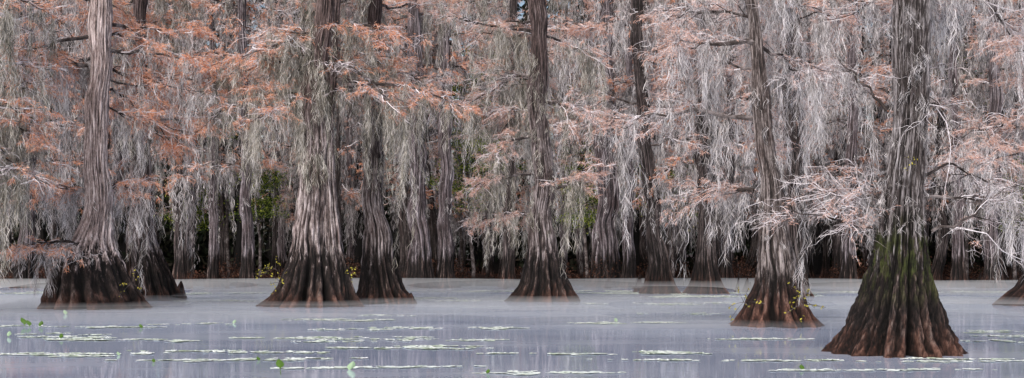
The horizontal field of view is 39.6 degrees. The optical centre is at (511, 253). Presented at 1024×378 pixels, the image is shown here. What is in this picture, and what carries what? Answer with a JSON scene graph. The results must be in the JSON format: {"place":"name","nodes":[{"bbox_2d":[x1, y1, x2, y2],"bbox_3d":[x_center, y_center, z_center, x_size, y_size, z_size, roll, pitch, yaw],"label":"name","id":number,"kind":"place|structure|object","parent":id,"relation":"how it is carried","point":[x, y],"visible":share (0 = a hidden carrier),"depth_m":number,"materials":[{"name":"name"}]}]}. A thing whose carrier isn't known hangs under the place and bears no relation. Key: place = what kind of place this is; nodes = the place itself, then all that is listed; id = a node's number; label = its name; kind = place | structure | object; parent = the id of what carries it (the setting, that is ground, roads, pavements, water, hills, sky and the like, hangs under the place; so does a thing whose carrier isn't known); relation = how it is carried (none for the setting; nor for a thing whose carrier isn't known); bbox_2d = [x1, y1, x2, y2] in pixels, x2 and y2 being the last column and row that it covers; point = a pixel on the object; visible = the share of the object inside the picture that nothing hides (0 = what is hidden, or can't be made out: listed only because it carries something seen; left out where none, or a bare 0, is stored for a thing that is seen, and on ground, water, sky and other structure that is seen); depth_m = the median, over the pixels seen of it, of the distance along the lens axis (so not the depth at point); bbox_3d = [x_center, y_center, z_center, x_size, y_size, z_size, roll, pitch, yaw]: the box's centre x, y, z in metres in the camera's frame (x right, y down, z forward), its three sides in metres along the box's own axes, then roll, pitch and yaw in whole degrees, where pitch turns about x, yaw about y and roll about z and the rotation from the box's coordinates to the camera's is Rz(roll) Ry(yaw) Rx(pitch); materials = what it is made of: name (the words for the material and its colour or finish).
{"place":"outdoors","nodes":[
{"label":"outdoors","id":0,"kind":"place"},
{"bbox_2d":[3,255,1012,286],"bbox_3d":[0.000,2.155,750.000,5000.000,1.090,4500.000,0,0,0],"label":"ground","id":1,"kind":"structure","parent":0,"point":[816,279],"depth_m":83.32,"materials":[{"name":"brown soil"}]},
{"bbox_2d":[0,1,60,278],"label":"cypress tree","id":2,"kind":"object","parent":1,"relation":"on","point":[10,239],"visible":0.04,"depth_m":87.43,"materials":[{"name":"grey plant"}]},
{"bbox_2d":[22,0,79,276],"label":"cypress tree","id":3,"kind":"object","parent":1,"relation":"on","point":[54,228],"visible":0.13,"depth_m":103.40,"materials":[{"name":"grey plant"}]},
{"bbox_2d":[35,2,83,238],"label":"cypress tree","id":4,"kind":"object","parent":1,"relation":"on","point":[55,165],"visible":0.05,"depth_m":113.36,"materials":[{"name":"grey plant"}]},
{"bbox_2d":[41,8,113,236],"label":"cypress tree","id":5,"kind":"object","parent":1,"relation":"on","point":[80,155],"visible":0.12,"depth_m":102.90,"materials":[{"name":"grey plant"}]},
{"bbox_2d":[72,1,122,209],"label":"cypress tree","id":6,"kind":"object","parent":1,"relation":"on","point":[109,137],"visible":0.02,"depth_m":95.98,"materials":[{"name":"grey plant"}]},
{"bbox_2d":[72,0,153,248],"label":"cypress tree","id":7,"kind":"object","parent":1,"relation":"on","point":[117,169],"visible":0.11,"depth_m":84.73,"materials":[{"name":"grey plant"}]},
{"bbox_2d":[83,0,156,275],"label":"cypress tree","id":8,"kind":"object","parent":1,"relation":"on","point":[128,264],"visible":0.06,"depth_m":93.61,"materials":[{"name":"grey plant"}]},
{"bbox_2d":[126,1,182,245],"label":"cypress tree","id":9,"kind":"object","parent":1,"relation":"on","point":[156,228],"visible":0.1,"depth_m":93.13,"materials":[{"name":"grey plant"}]},
{"bbox_2d":[155,175,224,235],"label":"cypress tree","id":10,"kind":"object","parent":1,"relation":"on","point":[198,211],"visible":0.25,"depth_m":83.89,"materials":[{"name":"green plant"}]},
{"bbox_2d":[156,16,237,284],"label":"cypress tree","id":11,"kind":"object","parent":1,"relation":"on","point":[188,249],"visible":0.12,"depth_m":82.30,"materials":[{"name":"grey plant"}]},
{"bbox_2d":[147,0,299,286],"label":"cypress tree","id":12,"kind":"object","parent":1,"relation":"on","point":[247,277],"visible":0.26,"depth_m":77.19,"materials":[{"name":"grey plant"}]},
{"bbox_2d":[197,86,271,281],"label":"tree","id":13,"kind":"object","parent":1,"relation":"on","point":[227,230],"visible":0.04,"depth_m":83.93,"materials":[{"name":"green plant"}]},
{"bbox_2d":[195,0,274,271],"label":"cypress tree","id":14,"kind":"object","parent":1,"relation":"on","point":[222,234],"visible":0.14,"depth_m":98.55,"materials":[{"name":"grey plant"}]},
{"bbox_2d":[225,165,296,276],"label":"evergreen tree","id":15,"kind":"object","parent":1,"relation":"on","point":[261,203],"visible":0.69,"depth_m":80.92,"materials":[{"name":"green plant"}]},
{"bbox_2d":[248,44,295,272],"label":"cypress tree","id":16,"kind":"object","parent":1,"relation":"on","point":[281,255],"visible":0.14,"depth_m":113.07,"materials":[{"name":"grey plant"}]},
{"bbox_2d":[251,0,294,277],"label":"cypress tree","id":17,"kind":"object","parent":1,"relation":"on","point":[275,236],"visible":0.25,"depth_m":98.52,"materials":[{"name":"grey plant"}]},
{"bbox_2d":[255,0,337,243],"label":"cypress tree","id":18,"kind":"object","parent":1,"relation":"on","point":[296,175],"visible":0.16,"depth_m":93.37,"materials":[{"name":"grey plant"}]},
{"bbox_2d":[271,4,342,253],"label":"cypress tree","id":19,"kind":"object","parent":1,"relation":"on","point":[282,197],"visible":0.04,"depth_m":101.39,"materials":[{"name":"grey plant"}]},
{"bbox_2d":[280,4,386,235],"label":"cypress tree","id":20,"kind":"object","parent":1,"relation":"on","point":[287,153],"visible":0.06,"depth_m":98.82,"materials":[{"name":"grey plant"}]},
{"bbox_2d":[313,4,361,245],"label":"cypress tree","id":21,"kind":"object","parent":1,"relation":"on","point":[338,173],"visible":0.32,"depth_m":85.64,"materials":[{"name":"grey plant"}]},
{"bbox_2d":[299,16,398,270],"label":"cypress tree","id":22,"kind":"object","parent":1,"relation":"on","point":[349,159],"visible":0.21,"depth_m":93.70,"materials":[{"name":"grey plant"}]},
{"bbox_2d":[334,31,363,254],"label":"cypress tree","id":23,"kind":"object","parent":1,"relation":"on","point":[358,158],"visible":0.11,"depth_m":103.10,"materials":[{"name":"grey plant"}]},
{"bbox_2d":[342,1,403,199],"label":"cypress tree","id":24,"kind":"object","parent":1,"relation":"on","point":[361,177],"visible":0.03,"depth_m":96.90,"materials":[{"name":"grey plant"}]},
{"bbox_2d":[349,0,464,282],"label":"cypress tree","id":25,"kind":"object","parent":1,"relation":"on","point":[405,236],"visible":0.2,"depth_m":82.87,"materials":[{"name":"grey plant"}]},
{"bbox_2d":[364,39,453,212],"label":"cypress tree","id":26,"kind":"object","parent":1,"relation":"on","point":[410,163],"visible":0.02,"depth_m":91.07,"materials":[{"name":"grey plant"}]},
{"bbox_2d":[340,0,480,287],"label":"cypress tree","id":27,"kind":"object","parent":1,"relation":"on","point":[419,272],"visible":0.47,"depth_m":75.12,"materials":[{"name":"grey plant"}]},
{"bbox_2d":[382,25,465,254],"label":"cypress tree","id":28,"kind":"object","parent":1,"relation":"on","point":[436,148],"visible":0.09,"depth_m":98.34,"materials":[{"name":"grey plant"}]},
{"bbox_2d":[382,0,478,271],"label":"cypress tree","id":29,"kind":"object","parent":1,"relation":"on","point":[431,221],"visible":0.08,"depth_m":84.70,"materials":[{"name":"grey plant"}]},
{"bbox_2d":[429,6,485,246],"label":"cypress tree","id":30,"kind":"object","parent":1,"relation":"on","point":[454,215],"visible":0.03,"depth_m":104.89,"materials":[{"name":"grey plant"}]},
{"bbox_2d":[386,0,530,287],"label":"cypress tree","id":31,"kind":"object","parent":1,"relation":"on","point":[445,276],"visible":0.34,"depth_m":76.13,"materials":[{"name":"grey plant"}]},
{"bbox_2d":[433,19,498,274],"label":"cypress tree","id":32,"kind":"object","parent":1,"relation":"on","point":[465,236],"visible":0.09,"depth_m":115.93,"materials":[{"name":"grey plant"}]},
{"bbox_2d":[433,71,500,275],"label":"tree","id":33,"kind":"object","parent":1,"relation":"on","point":[461,236],"visible":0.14,"depth_m":87.92,"materials":[{"name":"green plant"}]},
{"bbox_2d":[426,125,532,285],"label":"cypress tree","id":34,"kind":"object","parent":1,"relation":"on","point":[466,169],"visible":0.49,"depth_m":79.40,"materials":[{"name":"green plant"}]},
{"bbox_2d":[457,3,504,275],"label":"cypress tree","id":35,"kind":"object","parent":1,"relation":"on","point":[491,262],"visible":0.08,"depth_m":110.49,"materials":[{"name":"grey plant"}]},
{"bbox_2d":[465,39,503,274],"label":"cypress tree","id":36,"kind":"object","parent":1,"relation":"on","point":[483,264],"visible":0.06,"depth_m":114.88,"materials":[{"name":"grey plant"}]},
{"bbox_2d":[453,44,520,279],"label":"tree","id":37,"kind":"object","parent":1,"relation":"on","point":[487,257],"visible":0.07,"depth_m":91.91,"materials":[{"name":"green plant"}]},
{"bbox_2d":[457,0,533,282],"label":"cypress tree","id":38,"kind":"object","parent":1,"relation":"on","point":[504,16],"visible":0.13,"depth_m":82.62,"materials":[{"name":"grey plant"}]},
{"bbox_2d":[0,0,1022,274],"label":"distant forest","id":39,"kind":"object","parent":1,"relation":"on","point":[202,254],"visible":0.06,"depth_m":119.64,"materials":[{"name":"grey plant"}]},
{"bbox_2d":[466,0,588,286],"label":"cypress tree","id":40,"kind":"object","parent":1,"relation":"on","point":[508,268],"visible":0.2,"depth_m":78.13,"materials":[{"name":"grey plant"}]},
{"bbox_2d":[514,0,578,254],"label":"cypress tree","id":41,"kind":"object","parent":1,"relation":"on","point":[554,147],"visible":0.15,"depth_m":99.91,"materials":[{"name":"grey plant"}]},
{"bbox_2d":[527,0,597,280],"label":"cypress tree","id":42,"kind":"object","parent":1,"relation":"on","point":[565,257],"visible":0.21,"depth_m":82.43,"materials":[{"name":"grey plant"}]},
{"bbox_2d":[549,1,594,244],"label":"cypress tree","id":43,"kind":"object","parent":1,"relation":"on","point":[571,15],"visible":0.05,"depth_m":109.47,"materials":[{"name":"grey plant"}]},
{"bbox_2d":[550,82,595,280],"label":"evergreen tree","id":44,"kind":"object","parent":1,"relation":"on","point":[582,261],"visible":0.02,"depth_m":85.91,"materials":[{"name":"plant"}]},
{"bbox_2d":[518,1,637,275],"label":"cypress tree","id":45,"kind":"object","parent":1,"relation":"on","point":[578,249],"visible":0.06,"depth_m":102.85,"materials":[{"name":"grey plant"}]},
{"bbox_2d":[518,0,672,286],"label":"cypress tree","id":46,"kind":"object","parent":1,"relation":"on","point":[604,243],"visible":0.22,"depth_m":77.67,"materials":[{"name":"grey plant"}]},
{"bbox_2d":[572,0,623,260],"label":"cypress tree","id":47,"kind":"object","parent":1,"relation":"on","point":[596,12],"visible":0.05,"depth_m":95.08,"materials":[{"name":"grey plant"}]},
{"bbox_2d":[587,0,645,248],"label":"cypress tree","id":48,"kind":"object","parent":1,"relation":"on","point":[594,15],"visible":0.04,"depth_m":105.21,"materials":[{"name":"grey plant"}]},
{"bbox_2d":[585,0,660,247],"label":"cypress tree","id":49,"kind":"object","parent":1,"relation":"on","point":[619,236],"visible":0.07,"depth_m":92.87,"materials":[{"name":"grey plant"}]},
{"bbox_2d":[618,0,665,265],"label":"cypress tree","id":50,"kind":"object","parent":1,"relation":"on","point":[643,250],"visible":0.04,"depth_m":115.38,"materials":[{"name":"grey plant"}]},
{"bbox_2d":[642,39,718,274],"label":"cypress tree","id":51,"kind":"object","parent":1,"relation":"on","point":[697,231],"visible":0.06,"depth_m":114.97,"materials":[{"name":"grey plant"}]},
{"bbox_2d":[651,1,711,276],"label":"cypress tree","id":52,"kind":"object","parent":1,"relation":"on","point":[681,253],"visible":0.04,"depth_m":97.16,"materials":[{"name":"grey plant"}]},
{"bbox_2d":[645,3,741,278],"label":"cypress tree","id":53,"kind":"object","parent":1,"relation":"on","point":[677,228],"visible":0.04,"depth_m":93.94,"materials":[{"name":"grey plant"}]},
{"bbox_2d":[657,1,761,273],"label":"cypress tree","id":54,"kind":"object","parent":1,"relation":"on","point":[718,242],"visible":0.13,"depth_m":81.88,"materials":[{"name":"grey plant"}]},
{"bbox_2d":[669,34,755,245],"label":"cypress tree","id":55,"kind":"object","parent":1,"relation":"on","point":[723,166],"visible":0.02,"depth_m":100.77,"materials":[{"name":"grey plant"}]},
{"bbox_2d":[718,249,755,284],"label":"shore shrub","id":56,"kind":"object","parent":1,"relation":"on","point":[738,270],"visible":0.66,"depth_m":81.44,"materials":[{"name":"brown plant"}]},
{"bbox_2d":[735,1,803,278],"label":"cypress tree","id":57,"kind":"object","parent":1,"relation":"on","point":[753,245],"visible":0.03,"depth_m":94.16,"materials":[{"name":"grey plant"}]},
{"bbox_2d":[755,0,845,280],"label":"cypress tree","id":58,"kind":"object","parent":1,"relation":"on","point":[809,276],"visible":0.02,"depth_m":89.98,"materials":[{"name":"grey plant"}]},
{"bbox_2d":[758,0,865,252],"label":"cypress tree","id":59,"kind":"object","parent":1,"relation":"on","point":[813,169],"visible":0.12,"depth_m":85.42,"materials":[{"name":"grey plant"}]},
{"bbox_2d":[802,1,829,276],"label":"cypress tree","id":60,"kind":"object","parent":1,"relation":"on","point":[809,257],"visible":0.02,"depth_m":104.90,"materials":[{"name":"grey plant"}]},
{"bbox_2d":[802,1,858,277],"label":"cypress tree","id":61,"kind":"object","parent":1,"relation":"on","point":[826,257],"visible":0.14,"depth_m":100.26,"materials":[{"name":"grey plant"}]},
{"bbox_2d":[775,0,890,282],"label":"cypress tree","id":62,"kind":"object","parent":1,"relation":"on","point":[838,242],"visible":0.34,"depth_m":82.26,"materials":[{"name":"grey plant"}]},
{"bbox_2d":[801,1,879,276],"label":"cypress tree","id":63,"kind":"object","parent":1,"relation":"on","point":[833,223],"visible":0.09,"depth_m":94.43,"materials":[{"name":"grey plant"}]},
{"bbox_2d":[774,0,931,286],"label":"cypress tree","id":64,"kind":"object","parent":1,"relation":"on","point":[848,277],"visible":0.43,"depth_m":77.97,"materials":[{"name":"grey plant"}]},
{"bbox_2d":[828,0,889,269],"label":"cypress tree","id":65,"kind":"object","parent":1,"relation":"on","point":[866,252],"visible":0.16,"depth_m":98.10,"materials":[{"name":"grey plant"}]},
{"bbox_2d":[845,0,931,265],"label":"cypress tree","id":66,"kind":"object","parent":1,"relation":"on","point":[884,149],"visible":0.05,"depth_m":102.54,"materials":[{"name":"grey plant"}]},
{"bbox_2d":[857,1,937,246],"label":"cypress tree","id":67,"kind":"object","parent":1,"relation":"on","point":[877,193],"visible":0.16,"depth_m":87.00,"materials":[{"name":"grey plant"}]},
{"bbox_2d":[880,23,972,242],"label":"cypress tree","id":68,"kind":"object","parent":1,"relation":"on","point":[927,223],"visible":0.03,"depth_m":109.33,"materials":[{"name":"grey plant"}]},
{"bbox_2d":[867,0,1016,286],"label":"cypress tree","id":69,"kind":"object","parent":1,"relation":"on","point":[958,277],"visible":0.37,"depth_m":78.04,"materials":[{"name":"grey plant"}]},
{"bbox_2d":[924,14,961,198],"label":"cypress tree","id":70,"kind":"object","parent":1,"relation":"on","point":[935,122],"visible":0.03,"depth_m":92.39,"materials":[{"name":"grey plant"}]},
{"bbox_2d":[881,0,1011,282],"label":"cypress tree","id":71,"kind":"object","parent":1,"relation":"on","point":[938,264],"visible":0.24,"depth_m":81.67,"materials":[{"name":"grey plant"}]},
{"bbox_2d":[929,35,988,280],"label":"evergreen tree","id":72,"kind":"object","parent":1,"relation":"on","point":[967,253],"visible":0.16,"depth_m":81.92,"materials":[{"name":"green plant"}]},
{"bbox_2d":[926,0,1023,287],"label":"cypress tree","id":73,"kind":"object","parent":1,"relation":"on","point":[995,99],"visible":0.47,"depth_m":76.20,"materials":[{"name":"grey plant"}]},
{"bbox_2d":[933,0,1023,251],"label":"cypress tree","id":74,"kind":"object","parent":1,"relation":"on","point":[1001,234],"visible":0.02,"depth_m":93.48,"materials":[{"name":"grey plant"}]},
{"bbox_2d":[978,1,1023,278],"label":"cypress tree","id":75,"kind":"object","parent":1,"relation":"on","point":[1002,113],"visible":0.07,"depth_m":91.42,"materials":[{"name":"grey plant"}]},
{"bbox_2d":[980,0,1023,279],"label":"cypress tree","id":76,"kind":"object","parent":1,"relation":"on","point":[1010,273],"visible":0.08,"depth_m":89.03,"materials":[{"name":"grey plant"}]},
{"bbox_2d":[980,156,1023,285],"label":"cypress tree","id":77,"kind":"object","parent":1,"relation":"on","point":[1014,273],"visible":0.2,"depth_m":79.91,"materials":[{"name":"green plant"}]},
{"bbox_2d":[999,0,1023,282],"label":"cypress tree","id":78,"kind":"object","parent":1,"relation":"on","point":[1019,270],"visible":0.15,"depth_m":83.46,"materials":[{"name":"grey plant"}]},
{"bbox_2d":[0,285,1023,377],"bbox_3d":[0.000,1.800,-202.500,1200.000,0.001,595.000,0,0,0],"label":"water","id":79,"kind":"structure","parent":0,"point":[540,334],"depth_m":30.27,"materials":[{"name":"grey liquid"}]},
{"bbox_2d":[0,0,81,284],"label":"cypress tree","id":80,"kind":"object","parent":79,"relation":"on","point":[21,138],"visible":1,"depth_m":43.03,"materials":[{"name":"grey plant"}]},
{"bbox_2d":[0,0,115,287],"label":"cypress tree","id":81,"kind":"object","parent":79,"relation":"on","point":[25,280],"visible":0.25,"depth_m":76.46,"materials":[{"name":"grey plant"}]},
{"bbox_2d":[0,0,230,309],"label":"cypress tree","id":82,"kind":"object","parent":79,"relation":"on","point":[89,271],"visible":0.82,"depth_m":47.24,"materials":[{"name":"grey plant"}]},
{"bbox_2d":[71,0,251,300],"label":"cypress tree","id":83,"kind":"object","parent":79,"relation":"on","point":[159,282],"visible":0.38,"depth_m":55.08,"materials":[{"name":"grey plant"}]},
{"bbox_2d":[108,0,269,286],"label":"cypress tree","id":84,"kind":"object","parent":79,"relation":"on","point":[179,273],"visible":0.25,"depth_m":78.12,"materials":[{"name":"grey plant"}]},
{"bbox_2d":[156,0,292,286],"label":"cypress tree","id":85,"kind":"object","parent":79,"relation":"on","point":[212,279],"visible":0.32,"depth_m":78.63,"materials":[{"name":"grey plant"}]},
{"bbox_2d":[193,252,259,283],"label":"shore shrub","id":86,"kind":"object","parent":79,"relation":"on","point":[226,274],"visible":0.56,"depth_m":80.41,"materials":[{"name":"green plant"}]},
{"bbox_2d":[256,273,281,285],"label":"shore shrub","id":87,"kind":"object","parent":79,"relation":"on","point":[261,281],"visible":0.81,"depth_m":79.00,"materials":[{"name":"grey plant"}]},
{"bbox_2d":[177,0,482,307],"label":"cypress tree","id":88,"kind":"object","parent":79,"relation":"on","point":[316,275],"visible":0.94,"depth_m":48.67,"materials":[{"name":"grey plant"}]},
{"bbox_2d":[283,0,465,303],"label":"cypress tree","id":89,"kind":"object","parent":79,"relation":"on","point":[380,282],"visible":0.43,"depth_m":51.98,"materials":[{"name":"grey plant"}]},
{"bbox_2d":[0,290,1023,360],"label":"lily pads","id":90,"kind":"object","parent":79,"relation":"on","point":[375,328],"visible":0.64,"depth_m":29.97,"materials":[{"name":"green plant"}]},
{"bbox_2d":[418,0,619,301],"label":"cypress tree","id":91,"kind":"object","parent":79,"relation":"on","point":[544,278],"visible":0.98,"depth_m":53.90,"materials":[{"name":"grey plant"}]},
{"bbox_2d":[552,141,635,281],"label":"tree","id":92,"kind":"object","parent":79,"relation":"on","point":[586,219],"visible":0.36,"depth_m":79.90,"materials":[{"name":"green plant"}]},
{"bbox_2d":[578,255,621,284],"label":"shore shrub","id":93,"kind":"object","parent":79,"relation":"on","point":[593,273],"visible":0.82,"depth_m":77.44,"materials":[{"name":"brown plant"}]},
{"bbox_2d":[560,0,692,286],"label":"cypress tree","id":94,"kind":"object","parent":79,"relation":"on","point":[628,277],"visible":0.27,"depth_m":77.04,"materials":[{"name":"grey plant"}]},
{"bbox_2d":[547,0,729,293],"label":"cypress tree","id":95,"kind":"object","parent":79,"relation":"on","point":[659,278],"visible":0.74,"depth_m":64.13,"materials":[{"name":"grey plant"}]},
{"bbox_2d":[634,157,715,280],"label":"tree","id":96,"kind":"object","parent":79,"relation":"on","point":[672,248],"visible":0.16,"depth_m":79.92,"materials":[{"name":"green plant"}]},
{"bbox_2d":[589,0,813,293],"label":"cypress tree","id":97,"kind":"object","parent":79,"relation":"on","point":[705,277],"visible":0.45,"depth_m":64.15,"materials":[{"name":"grey plant"}]},
{"bbox_2d":[643,0,780,286],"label":"cypress tree","id":98,"kind":"object","parent":79,"relation":"on","point":[727,276],"visible":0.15,"depth_m":78.04,"materials":[{"name":"grey plant"}]},
{"bbox_2d":[590,0,852,327],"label":"cypress tree","id":99,"kind":"object","parent":79,"relation":"on","point":[773,291],"visible":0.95,"depth_m":35.93,"materials":[{"name":"grey plant"}]},
{"bbox_2d":[691,0,867,296],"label":"cypress tree","id":100,"kind":"object","parent":79,"relation":"on","point":[796,169],"visible":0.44,"depth_m":60.09,"materials":[{"name":"grey plant"}]},
{"bbox_2d":[729,0,1023,357],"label":"cypress tree","id":101,"kind":"object","parent":79,"relation":"on","point":[897,310],"visible":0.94,"depth_m":25.40,"materials":[{"name":"grey plant"}]},
{"bbox_2d":[929,0,1023,305],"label":"cypress tree","id":102,"kind":"object","parent":79,"relation":"on","point":[1014,296],"visible":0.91,"depth_m":49.98,"materials":[{"name":"grey plant"}]},
{"bbox_2d":[44,0,1013,254],"label":"sky","id":103,"kind":"structure","parent":0,"point":[521,3],"materials":[{"name":"white"}]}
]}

